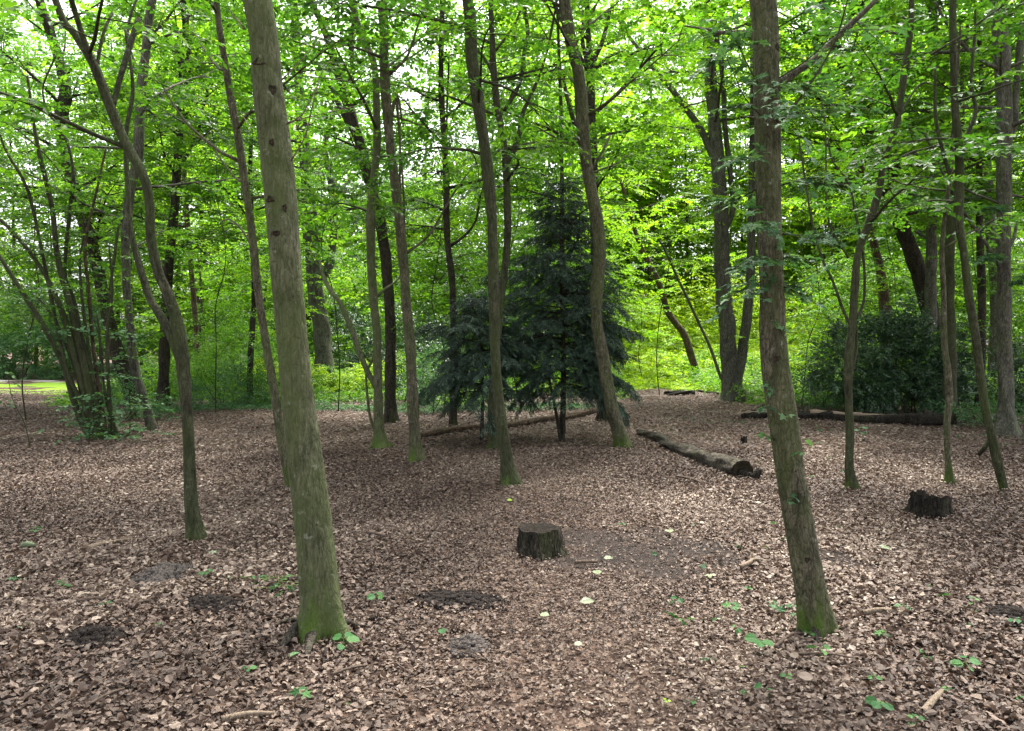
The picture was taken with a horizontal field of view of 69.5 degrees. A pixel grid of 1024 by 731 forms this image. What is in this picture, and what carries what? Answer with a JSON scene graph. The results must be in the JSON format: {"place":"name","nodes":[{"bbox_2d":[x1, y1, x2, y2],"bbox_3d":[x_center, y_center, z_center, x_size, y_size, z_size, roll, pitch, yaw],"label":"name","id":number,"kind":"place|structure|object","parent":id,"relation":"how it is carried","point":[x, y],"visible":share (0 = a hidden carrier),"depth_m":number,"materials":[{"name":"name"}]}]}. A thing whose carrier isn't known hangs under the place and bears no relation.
{"place":"outdoors","nodes":[
{"label":"outdoors","id":0,"kind":"place"},
{"bbox_2d":[0,382,116,394],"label":"lawn","id":1,"kind":"structure","parent":0,"point":[60,385],"depth_m":27.53,"materials":[{"name":"green plant"}]},
{"bbox_2d":[0,344,1023,730],"bbox_3d":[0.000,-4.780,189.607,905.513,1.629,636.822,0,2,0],"label":"forest ground","id":2,"kind":"structure","parent":0,"point":[640,562],"depth_m":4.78,"materials":[{"name":"brown plant"}]},
{"bbox_2d":[0,364,30,446],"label":"sapling","id":3,"kind":"object","parent":2,"relation":"on","point":[12,376],"visible":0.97,"depth_m":11.19,"materials":[{"name":"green plant"}]},
{"bbox_2d":[0,285,87,379],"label":"laurel bush","id":4,"kind":"object","parent":2,"relation":"on","point":[4,340],"visible":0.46,"depth_m":33.17,"materials":[{"name":"green plant"}]},
{"bbox_2d":[0,14,131,317],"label":"sapling","id":5,"kind":"object","parent":2,"relation":"on","point":[7,26],"visible":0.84,"depth_m":12.28,"materials":[{"name":"green plant"}]},
{"bbox_2d":[56,624,130,651],"bbox_3d":[-2.194,1.421,3.874,0.360,0.114,0.285,0,2,0],"label":"soil mound","id":6,"kind":"object","parent":2,"relation":"on","point":[99,634],"visible":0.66,"depth_m":3.84,"materials":[{"name":"brown soil"}]},
{"bbox_2d":[0,47,193,443],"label":"hazel bush","id":7,"kind":"object","parent":2,"relation":"on","point":[91,415],"visible":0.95,"depth_m":12.56,"materials":[{"name":"green plant"}]},
{"bbox_2d":[0,12,200,419],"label":"sapling","id":8,"kind":"object","parent":2,"relation":"on","point":[17,313],"visible":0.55,"depth_m":15.08,"materials":[{"name":"green plant"}]},
{"bbox_2d":[31,304,170,379],"bbox_3d":[-18.167,-0.805,33.047,6.095,4.050,3.413,0,2,-10],"label":"laurel bush","id":9,"kind":"object","parent":2,"relation":"on","point":[94,312],"visible":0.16,"depth_m":32.93,"materials":[{"name":"green plant"}]},
{"bbox_2d":[85,687,124,704],"bbox_3d":[-1.743,1.420,3.177,0.025,0.028,0.180,1,2,27],"label":"stick","id":10,"kind":"object","parent":2,"relation":"on","point":[104,695],"visible":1,"depth_m":3.16,"materials":[{"name":"brown wood"}]},
{"bbox_2d":[85,538,128,548],"bbox_3d":[-3.125,1.366,5.691,0.094,0.063,0.384,0,2,16],"label":"stick","id":11,"kind":"object","parent":2,"relation":"on","point":[97,544],"visible":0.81,"depth_m":5.60,"materials":[{"name":"brown wood"}]},
{"bbox_2d":[0,59,226,386],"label":"sapling","id":12,"kind":"object","parent":2,"relation":"on","point":[61,241],"visible":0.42,"depth_m":18.39,"materials":[{"name":"green plant"}]},
{"bbox_2d":[0,0,250,542],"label":"tree","id":13,"kind":"object","parent":2,"relation":"on","point":[174,329],"visible":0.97,"depth_m":5.91,"materials":[{"name":"green plant"}]},
{"bbox_2d":[0,0,260,406],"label":"tree","id":14,"kind":"object","parent":2,"relation":"on","point":[64,90],"visible":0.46,"depth_m":18.84,"materials":[{"name":"green plant"}]},
{"bbox_2d":[100,371,180,420],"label":"woodland bush","id":15,"kind":"object","parent":2,"relation":"on","point":[117,389],"visible":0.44,"depth_m":15.33,"materials":[{"name":"green plant"}]},
{"bbox_2d":[1,0,308,407],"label":"tree","id":16,"kind":"object","parent":2,"relation":"on","point":[164,356],"visible":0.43,"depth_m":18.33,"materials":[{"name":"green plant"}]},
{"bbox_2d":[8,1,306,384],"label":"tree","id":17,"kind":"object","parent":2,"relation":"on","point":[187,220],"visible":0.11,"depth_m":25.44,"materials":[{"name":"green plant"}]},
{"bbox_2d":[0,0,317,430],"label":"tree","id":18,"kind":"object","parent":2,"relation":"on","point":[138,146],"visible":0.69,"depth_m":13.54,"materials":[{"name":"green plant"}]},
{"bbox_2d":[124,561,198,589],"bbox_3d":[-2.348,1.400,4.960,0.414,0.160,0.741,0,2,0],"label":"soil mound","id":19,"kind":"object","parent":2,"relation":"on","point":[160,572],"visible":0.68,"depth_m":4.88,"materials":[{"name":"grey soil"}]},
{"bbox_2d":[142,326,245,397],"bbox_3d":[-9.293,0.041,21.626,3.251,2.593,2.423,0,2,0],"label":"woodland bush","id":20,"kind":"object","parent":2,"relation":"on","point":[206,367],"visible":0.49,"depth_m":21.34,"materials":[{"name":"green plant"}]},
{"bbox_2d":[110,55,311,413],"bbox_3d":[-6.328,-2.682,16.427,4.290,7.633,4.481,0,2,0],"label":"sapling","id":21,"kind":"object","parent":2,"relation":"on","point":[202,258],"visible":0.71,"depth_m":16.11,"materials":[{"name":"green plant"}]},
{"bbox_2d":[181,593,242,613],"bbox_3d":[-1.801,1.431,4.437,0.391,0.118,0.302,0,2,0],"label":"soil mound","id":22,"kind":"object","parent":2,"relation":"on","point":[207,600],"visible":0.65,"depth_m":4.40,"materials":[{"name":"brown soil"}]},
{"bbox_2d":[169,349,278,406],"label":"woodland bush","id":23,"kind":"object","parent":2,"relation":"on","point":[234,377],"visible":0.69,"depth_m":18.48,"materials":[{"name":"green plant"}]},
{"bbox_2d":[221,710,273,721],"bbox_3d":[-1.104,1.465,3.092,0.209,0.044,0.027,-1,2,-25],"label":"stick","id":24,"kind":"object","parent":2,"relation":"on","point":[224,718],"visible":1,"depth_m":3.08,"materials":[{"name":"brown wood"}]},
{"bbox_2d":[188,296,313,390],"bbox_3d":[-8.572,-0.464,23.983,4.670,3.604,2.335,0,2,-12],"label":"woodland bush","id":25,"kind":"object","parent":2,"relation":"on","point":[238,326],"visible":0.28,"depth_m":23.84,"materials":[{"name":"green plant"}]},
{"bbox_2d":[136,0,370,402],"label":"tree","id":26,"kind":"object","parent":2,"relation":"on","point":[212,171],"visible":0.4,"depth_m":19.02,"materials":[{"name":"green plant"}]},
{"bbox_2d":[78,0,432,486],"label":"tree","id":27,"kind":"object","parent":2,"relation":"on","point":[240,159],"visible":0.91,"depth_m":8.12,"materials":[{"name":"green plant"}]},
{"bbox_2d":[227,574,298,597],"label":"seedlings","id":28,"kind":"object","parent":2,"relation":"on","point":[275,585],"visible":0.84,"depth_m":4.81,"materials":[{"name":"green plant"}]},
{"bbox_2d":[203,138,350,341],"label":"sapling","id":29,"kind":"object","parent":2,"relation":"on","point":[264,263],"visible":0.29,"depth_m":20.63,"materials":[{"name":"green plant"}]},
{"bbox_2d":[225,350,329,404],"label":"woodland bush","id":30,"kind":"object","parent":2,"relation":"on","point":[264,380],"visible":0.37,"depth_m":18.77,"materials":[{"name":"green plant"}]},
{"bbox_2d":[226,0,365,658],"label":"tree","id":31,"kind":"object","parent":2,"relation":"on","point":[321,614],"visible":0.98,"depth_m":3.96,"materials":[{"name":"brown plant"}]},
{"bbox_2d":[289,686,311,703],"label":"seedling","id":32,"kind":"object","parent":2,"relation":"on","point":[294,691],"visible":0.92,"depth_m":3.28,"materials":[{"name":"green plant"}]},
{"bbox_2d":[149,0,453,375],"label":"tree","id":33,"kind":"object","parent":2,"relation":"on","point":[322,338],"visible":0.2,"depth_m":23.83,"materials":[{"name":"green plant"}]},
{"bbox_2d":[228,348,417,395],"bbox_3d":[-5.912,0.254,24.772,5.216,1.740,7.076,0,2,0],"label":"herb layer","id":34,"kind":"object","parent":2,"relation":"on","point":[356,375],"visible":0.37,"depth_m":22.57,"materials":[{"name":"green plant"}]},
{"bbox_2d":[226,22,442,409],"bbox_3d":[-4.032,-3.254,17.102,4.016,8.744,4.799,2,2,43],"label":"sapling","id":35,"kind":"object","parent":2,"relation":"on","point":[322,173],"visible":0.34,"depth_m":16.78,"materials":[{"name":"green plant"}]},
{"bbox_2d":[42,334,635,406],"bbox_3d":[-4.560,-0.249,25.545,16.488,2.830,14.543,0,2,0],"label":"herb layer","id":36,"kind":"object","parent":2,"relation":"on","point":[318,394],"visible":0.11,"depth_m":21.98,"materials":[{"name":"green plant"}]},
{"bbox_2d":[189,0,500,462],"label":"tree","id":37,"kind":"object","parent":2,"relation":"on","point":[415,452],"visible":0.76,"depth_m":9.91,"materials":[{"name":"green plant"}]},
{"bbox_2d":[332,632,358,649],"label":"seedling","id":38,"kind":"object","parent":2,"relation":"on","point":[350,636],"visible":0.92,"depth_m":3.84,"materials":[{"name":"green plant"}]},
{"bbox_2d":[311,291,384,371],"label":"woodland bush","id":39,"kind":"object","parent":2,"relation":"on","point":[353,317],"visible":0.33,"depth_m":25.86,"materials":[{"name":"green plant"}]},
{"bbox_2d":[332,664,367,675],"bbox_3d":[-0.785,1.476,3.593,0.197,0.034,0.022,-2,2,-44],"label":"stick","id":40,"kind":"object","parent":2,"relation":"on","point":[346,669],"visible":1,"depth_m":3.57,"materials":[{"name":"brown wood"}]},
{"bbox_2d":[124,395,590,413],"bbox_3d":[-3.508,1.014,18.585,11.373,0.652,3.267,0,2,0],"label":"ivy groundcover","id":41,"kind":"object","parent":2,"relation":"on","point":[258,406],"visible":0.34,"depth_m":17.59,"materials":[{"name":"green plant"}]},
{"bbox_2d":[202,0,531,423],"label":"tree","id":42,"kind":"object","parent":2,"relation":"on","point":[352,124],"visible":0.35,"depth_m":14.57,"materials":[{"name":"green plant"}]},
{"bbox_2d":[248,0,507,448],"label":"tree","id":43,"kind":"object","parent":2,"relation":"on","point":[380,440],"visible":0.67,"depth_m":11.02,"materials":[{"name":"green plant"}]},
{"bbox_2d":[220,0,588,487],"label":"tree","id":44,"kind":"object","parent":2,"relation":"on","point":[509,474],"visible":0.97,"depth_m":8.18,"materials":[{"name":"green plant"}]},
{"bbox_2d":[370,299,448,405],"bbox_3d":[-2.603,-0.193,19.564,2.469,3.285,2.402,0,2,0],"label":"woodland bush","id":45,"kind":"object","parent":2,"relation":"on","point":[421,352],"visible":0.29,"depth_m":19.43,"materials":[{"name":"green plant"}]},
{"bbox_2d":[320,63,536,417],"bbox_3d":[-1.892,-2.773,15.885,4.469,7.965,4.134,0,2,-14],"label":"sapling","id":46,"kind":"object","parent":2,"relation":"on","point":[455,259],"visible":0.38,"depth_m":15.80,"materials":[{"name":"green plant"}]},
{"bbox_2d":[397,334,486,413],"bbox_3d":[-1.556,0.349,17.570,2.796,2.419,2.224,0,2,0],"label":"woodland bush","id":47,"kind":"object","parent":2,"relation":"on","point":[431,375],"visible":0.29,"depth_m":17.45,"materials":[{"name":"green plant"}]},
{"bbox_2d":[305,0,583,425],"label":"tree","id":48,"kind":"object","parent":2,"relation":"on","point":[445,229],"visible":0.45,"depth_m":13.99,"materials":[{"name":"green plant"}]},
{"bbox_2d":[408,589,505,612],"bbox_3d":[-0.338,1.454,4.552,0.669,0.097,0.330,0,2,0],"label":"soil mound","id":49,"kind":"object","parent":2,"relation":"on","point":[469,598],"visible":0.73,"depth_m":4.53,"materials":[{"name":"brown soil"}]},
{"bbox_2d":[446,633,490,657],"bbox_3d":[-0.233,1.486,3.938,0.252,0.111,0.273,0,2,0],"label":"soil mound","id":50,"kind":"object","parent":2,"relation":"on","point":[472,642],"visible":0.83,"depth_m":3.89,"materials":[{"name":"soil"}]},
{"bbox_2d":[414,285,551,440],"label":"spruce tree","id":51,"kind":"object","parent":2,"relation":"on","point":[455,367],"visible":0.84,"depth_m":11.70,"materials":[{"name":"green plant"}]},
{"bbox_2d":[297,0,678,449],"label":"tree","id":52,"kind":"object","parent":2,"relation":"on","point":[492,440],"visible":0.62,"depth_m":11.18,"materials":[{"name":"green plant"}]},
{"bbox_2d":[420,407,597,437],"bbox_3d":[0.331,1.087,14.736,0.191,0.220,6.067,1,2,39],"label":"fallen pole","id":53,"kind":"object","parent":2,"relation":"on","point":[577,414],"visible":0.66,"depth_m":14.44,"materials":[{"name":"brown wood"}]},
{"bbox_2d":[0,0,1023,369],"bbox_3d":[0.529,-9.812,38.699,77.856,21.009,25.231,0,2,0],"label":"wood","id":54,"kind":"object","parent":2,"relation":"on","point":[358,288],"visible":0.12,"depth_m":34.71,"materials":[{"name":"green plant"}]},
{"bbox_2d":[0,172,1023,375],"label":"thicket","id":55,"kind":"object","parent":2,"relation":"on","point":[832,302],"visible":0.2,"depth_m":30.50,"materials":[{"name":"green plant"}]},
{"bbox_2d":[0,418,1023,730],"bbox_3d":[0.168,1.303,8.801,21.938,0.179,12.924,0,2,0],"label":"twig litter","id":56,"kind":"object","parent":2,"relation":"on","point":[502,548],"visible":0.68,"depth_m":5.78,"materials":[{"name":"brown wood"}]},
{"bbox_2d":[410,35,621,398],"bbox_3d":[0.012,-3.243,17.516,4.372,8.776,4.872,-1,2,-28],"label":"sapling","id":57,"kind":"object","parent":2,"relation":"on","point":[460,244],"visible":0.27,"depth_m":16.92,"materials":[{"name":"green plant"}]},
{"bbox_2d":[515,522,569,560],"bbox_3d":[0.236,1.369,5.668,0.495,0.256,0.470,0,2,0],"label":"tree stump","id":58,"kind":"object","parent":2,"relation":"on","point":[542,541],"visible":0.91,"depth_m":5.58,"materials":[{"name":"brown wood"}]},
{"bbox_2d":[441,0,675,432],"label":"tree","id":59,"kind":"object","parent":2,"relation":"on","point":[601,122],"visible":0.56,"depth_m":13.36,"materials":[{"name":"green plant"}]},
{"bbox_2d":[474,168,648,441],"bbox_3d":[0.849,-0.988,12.518,2.647,4.682,2.598,1,2,38],"label":"spruce tree","id":60,"kind":"object","parent":2,"relation":"on","point":[565,281],"visible":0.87,"depth_m":12.02,"materials":[{"name":"green plant"}]},
{"bbox_2d":[403,0,739,420],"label":"tree","id":61,"kind":"object","parent":2,"relation":"on","point":[646,55],"visible":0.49,"depth_m":15.18,"materials":[{"name":"green plant"}]},
{"bbox_2d":[426,0,750,447],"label":"tree","id":62,"kind":"object","parent":2,"relation":"on","point":[620,436],"visible":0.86,"depth_m":11.33,"materials":[{"name":"green plant"}]},
{"bbox_2d":[526,84,699,375],"bbox_3d":[3.529,-4.692,26.869,5.831,10.851,5.718,1,2,34],"label":"tree","id":63,"kind":"object","parent":2,"relation":"on","point":[677,325],"visible":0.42,"depth_m":26.95,"materials":[{"name":"green plant"}]},
{"bbox_2d":[590,238,690,375],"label":"sapling","id":64,"kind":"object","parent":2,"relation":"on","point":[637,248],"visible":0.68,"depth_m":26.95,"materials":[{"name":"green plant"}]},
{"bbox_2d":[575,43,747,394],"bbox_3d":[4.558,-4.053,21.512,5.977,10.068,6.045,0,2,0],"label":"sapling","id":65,"kind":"object","parent":2,"relation":"on","point":[696,139],"visible":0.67,"depth_m":21.52,"materials":[{"name":"green plant"}]},
{"bbox_2d":[664,390,694,395],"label":"fallen branch","id":66,"kind":"object","parent":2,"relation":"on","point":[674,393],"visible":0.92,"depth_m":22.46,"materials":[{"name":"brown wood"}]},
{"bbox_2d":[636,429,761,479],"bbox_3d":[2.433,1.175,10.770,0.329,0.309,4.770,0,2,-7],"label":"fallen log","id":67,"kind":"object","parent":2,"relation":"on","point":[724,463],"visible":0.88,"depth_m":9.37,"materials":[{"name":"brown wood"}]},
{"bbox_2d":[540,0,887,401],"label":"tree","id":68,"kind":"object","parent":2,"relation":"on","point":[733,358],"visible":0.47,"depth_m":20.47,"materials":[{"name":"green plant"}]},
{"bbox_2d":[526,263,903,357],"bbox_3d":[10.130,-2.048,37.295,20.475,5.647,19.052,0,2,0],"label":"thicket","id":69,"kind":"object","parent":2,"relation":"on","point":[712,311],"visible":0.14,"depth_m":33.94,"materials":[{"name":"green plant"}]},
{"bbox_2d":[739,558,769,568],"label":"stick","id":70,"kind":"object","parent":2,"relation":"on","point":[746,563],"visible":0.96,"depth_m":5.29,"materials":[{"name":"brown wood"}]},
{"bbox_2d":[744,633,773,655],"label":"seedling","id":71,"kind":"object","parent":2,"relation":"on","point":[750,637],"visible":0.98,"depth_m":3.85,"materials":[{"name":"green plant"}]},
{"bbox_2d":[774,632,810,647],"bbox_3d":[1.535,1.500,4.064,0.367,0.029,0.054,-1,2,-39],"label":"stick","id":72,"kind":"object","parent":2,"relation":"on","point":[778,643],"visible":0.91,"depth_m":4.04,"materials":[{"name":"brown wood"}]},
{"bbox_2d":[577,304,1021,391],"bbox_3d":[10.593,-1.058,33.171,15.465,3.960,18.585,0,2,0],"label":"herb layer","id":73,"kind":"object","parent":2,"relation":"on","point":[668,379],"visible":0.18,"depth_m":29.66,"materials":[{"name":"green plant"}]},
{"bbox_2d":[683,0,927,642],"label":"tree","id":74,"kind":"object","parent":2,"relation":"on","point":[815,613],"visible":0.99,"depth_m":4.10,"materials":[{"name":"brown plant"}]},
{"bbox_2d":[798,671,812,679],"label":"fallen leaf","id":75,"kind":"object","parent":2,"relation":"on","point":[804,675],"visible":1,"depth_m":3.48,"materials":[{"name":"beige plant"}]},
{"bbox_2d":[707,116,906,382],"bbox_3d":[8.832,-3.065,20.626,5.188,8.277,5.016,-1,2,-35],"label":"sapling","id":76,"kind":"object","parent":2,"relation":"on","point":[835,276],"visible":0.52,"depth_m":20.66,"materials":[{"name":"green plant"}]},
{"bbox_2d":[617,521,1020,704],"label":"ground sprigs","id":77,"kind":"object","parent":2,"relation":"on","point":[738,630],"visible":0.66,"depth_m":4.26,"materials":[{"name":"green plant"}]},
{"bbox_2d":[791,363,854,409],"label":"woodland bush","id":78,"kind":"object","parent":2,"relation":"on","point":[823,405],"visible":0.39,"depth_m":18.04,"materials":[{"name":"green plant"}]},
{"bbox_2d":[797,652,854,657],"bbox_3d":[1.609,1.487,3.799,0.285,0.027,0.016,0,2,11],"label":"stick","id":79,"kind":"object","parent":2,"relation":"on","point":[810,653],"visible":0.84,"depth_m":3.80,"materials":[{"name":"brown wood"}]},
{"bbox_2d":[658,345,1023,407],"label":"herb layer","id":80,"kind":"object","parent":2,"relation":"on","point":[754,380],"visible":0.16,"depth_m":23.32,"materials":[{"name":"green plant"}]},
{"bbox_2d":[736,409,956,425],"bbox_3d":[7.141,1.071,15.435,4.758,0.349,1.098,0,2,13],"label":"fallen log","id":81,"kind":"object","parent":2,"relation":"on","point":[925,417],"visible":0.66,"depth_m":14.90,"materials":[{"name":"brown wood"}]},
{"bbox_2d":[675,0,1023,387],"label":"tree","id":82,"kind":"object","parent":2,"relation":"on","point":[914,260],"visible":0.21,"depth_m":19.77,"materials":[{"name":"green plant"}]},
{"bbox_2d":[865,695,893,709],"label":"seedling","id":83,"kind":"object","parent":2,"relation":"on","point":[873,702],"visible":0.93,"depth_m":3.17,"materials":[{"name":"green plant"}]},
{"bbox_2d":[736,0,1023,373],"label":"tree","id":84,"kind":"object","parent":2,"relation":"on","point":[883,297],"visible":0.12,"depth_m":23.73,"materials":[{"name":"green plant"}]},
{"bbox_2d":[740,0,1023,398],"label":"tree","id":85,"kind":"object","parent":2,"relation":"on","point":[930,288],"visible":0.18,"depth_m":18.94,"materials":[{"name":"green plant"}]},
{"bbox_2d":[862,607,905,614],"bbox_3d":[2.195,1.456,4.363,0.237,0.051,0.038,0,2,9],"label":"stick","id":86,"kind":"object","parent":2,"relation":"on","point":[871,611],"visible":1,"depth_m":4.36,"materials":[{"name":"brown wood"}]},
{"bbox_2d":[794,291,997,413],"bbox_3d":[8.685,-0.111,16.893,4.554,3.231,2.924,0,2,0],"label":"evergreen bush","id":87,"kind":"object","parent":2,"relation":"on","point":[894,382],"visible":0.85,"depth_m":16.57,"materials":[{"name":"green plant"}]},
{"bbox_2d":[777,0,1023,491],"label":"tree","id":88,"kind":"object","parent":2,"relation":"on","point":[850,358],"visible":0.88,"depth_m":7.97,"materials":[{"name":"green plant"}]},
{"bbox_2d":[782,0,1023,436],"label":"tree","id":89,"kind":"object","parent":2,"relation":"on","point":[1006,423],"visible":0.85,"depth_m":13.03,"materials":[{"name":"green plant"}]},
{"bbox_2d":[820,101,987,362],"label":"sapling","id":90,"kind":"object","parent":2,"relation":"on","point":[870,267],"visible":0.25,"depth_m":22.49,"materials":[{"name":"green plant"}]},
{"bbox_2d":[786,0,1023,484],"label":"tree","id":91,"kind":"object","parent":2,"relation":"on","point":[949,473],"visible":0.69,"depth_m":8.50,"materials":[{"name":"green plant"}]},
{"bbox_2d":[792,0,1023,420],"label":"tree","id":92,"kind":"object","parent":2,"relation":"on","point":[949,253],"visible":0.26,"depth_m":15.23,"materials":[{"name":"green plant"}]},
{"bbox_2d":[801,0,1023,491],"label":"tree","id":93,"kind":"object","parent":2,"relation":"on","point":[991,442],"visible":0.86,"depth_m":7.91,"materials":[{"name":"green plant"}]},
{"bbox_2d":[900,490,954,520],"bbox_3d":[3.865,1.291,6.739,0.476,0.284,0.479,0,2,0],"label":"tree stump","id":94,"kind":"object","parent":2,"relation":"on","point":[921,503],"visible":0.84,"depth_m":6.67,"materials":[{"name":"brown wood"}]},
{"bbox_2d":[919,689,943,715],"bbox_3d":[1.884,1.498,3.298,0.034,0.057,0.341,2,2,43],"label":"stick","id":95,"kind":"object","parent":2,"relation":"on","point":[932,700],"visible":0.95,"depth_m":3.25,"materials":[{"name":"brown wood"}]},
{"bbox_2d":[840,0,1023,389],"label":"tree","id":96,"kind":"object","parent":2,"relation":"on","point":[992,344],"visible":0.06,"depth_m":22.77,"materials":[{"name":"green plant"}]},
{"bbox_2d":[876,0,1023,411],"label":"tree","id":97,"kind":"object","parent":2,"relation":"on","point":[981,269],"visible":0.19,"depth_m":16.81,"materials":[{"name":"green plant"}]},
{"bbox_2d":[891,96,1023,361],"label":"sapling","id":98,"kind":"object","parent":2,"relation":"on","point":[1014,292],"visible":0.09,"depth_m":21.32,"materials":[{"name":"green plant"}]},
{"bbox_2d":[950,655,980,670],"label":"seedling","id":99,"kind":"object","parent":2,"relation":"on","point":[959,663],"visible":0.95,"depth_m":3.66,"materials":[{"name":"green plant"}]},
{"bbox_2d":[913,76,1023,365],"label":"sapling","id":100,"kind":"object","parent":2,"relation":"on","point":[991,234],"visible":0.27,"depth_m":16.28,"materials":[{"name":"green plant"}]},
{"bbox_2d":[924,394,1023,426],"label":"woodland bush","id":101,"kind":"object","parent":2,"relation":"on","point":[973,409],"visible":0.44,"depth_m":14.53,"materials":[{"name":"green plant"}]},
{"bbox_2d":[968,338,1023,412],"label":"evergreen bush","id":102,"kind":"object","parent":2,"relation":"on","point":[1018,387],"visible":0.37,"depth_m":17.43,"materials":[{"name":"green plant"}]},
{"bbox_2d":[985,603,1023,626],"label":"soil mound","id":103,"kind":"object","parent":2,"relation":"on","point":[1011,611],"visible":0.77,"depth_m":4.30,"materials":[{"name":"brown soil"}]},
{"bbox_2d":[0,0,1023,345],"label":"sky","id":104,"kind":"structure","parent":0,"point":[63,4],"materials":[{"name":"white"}]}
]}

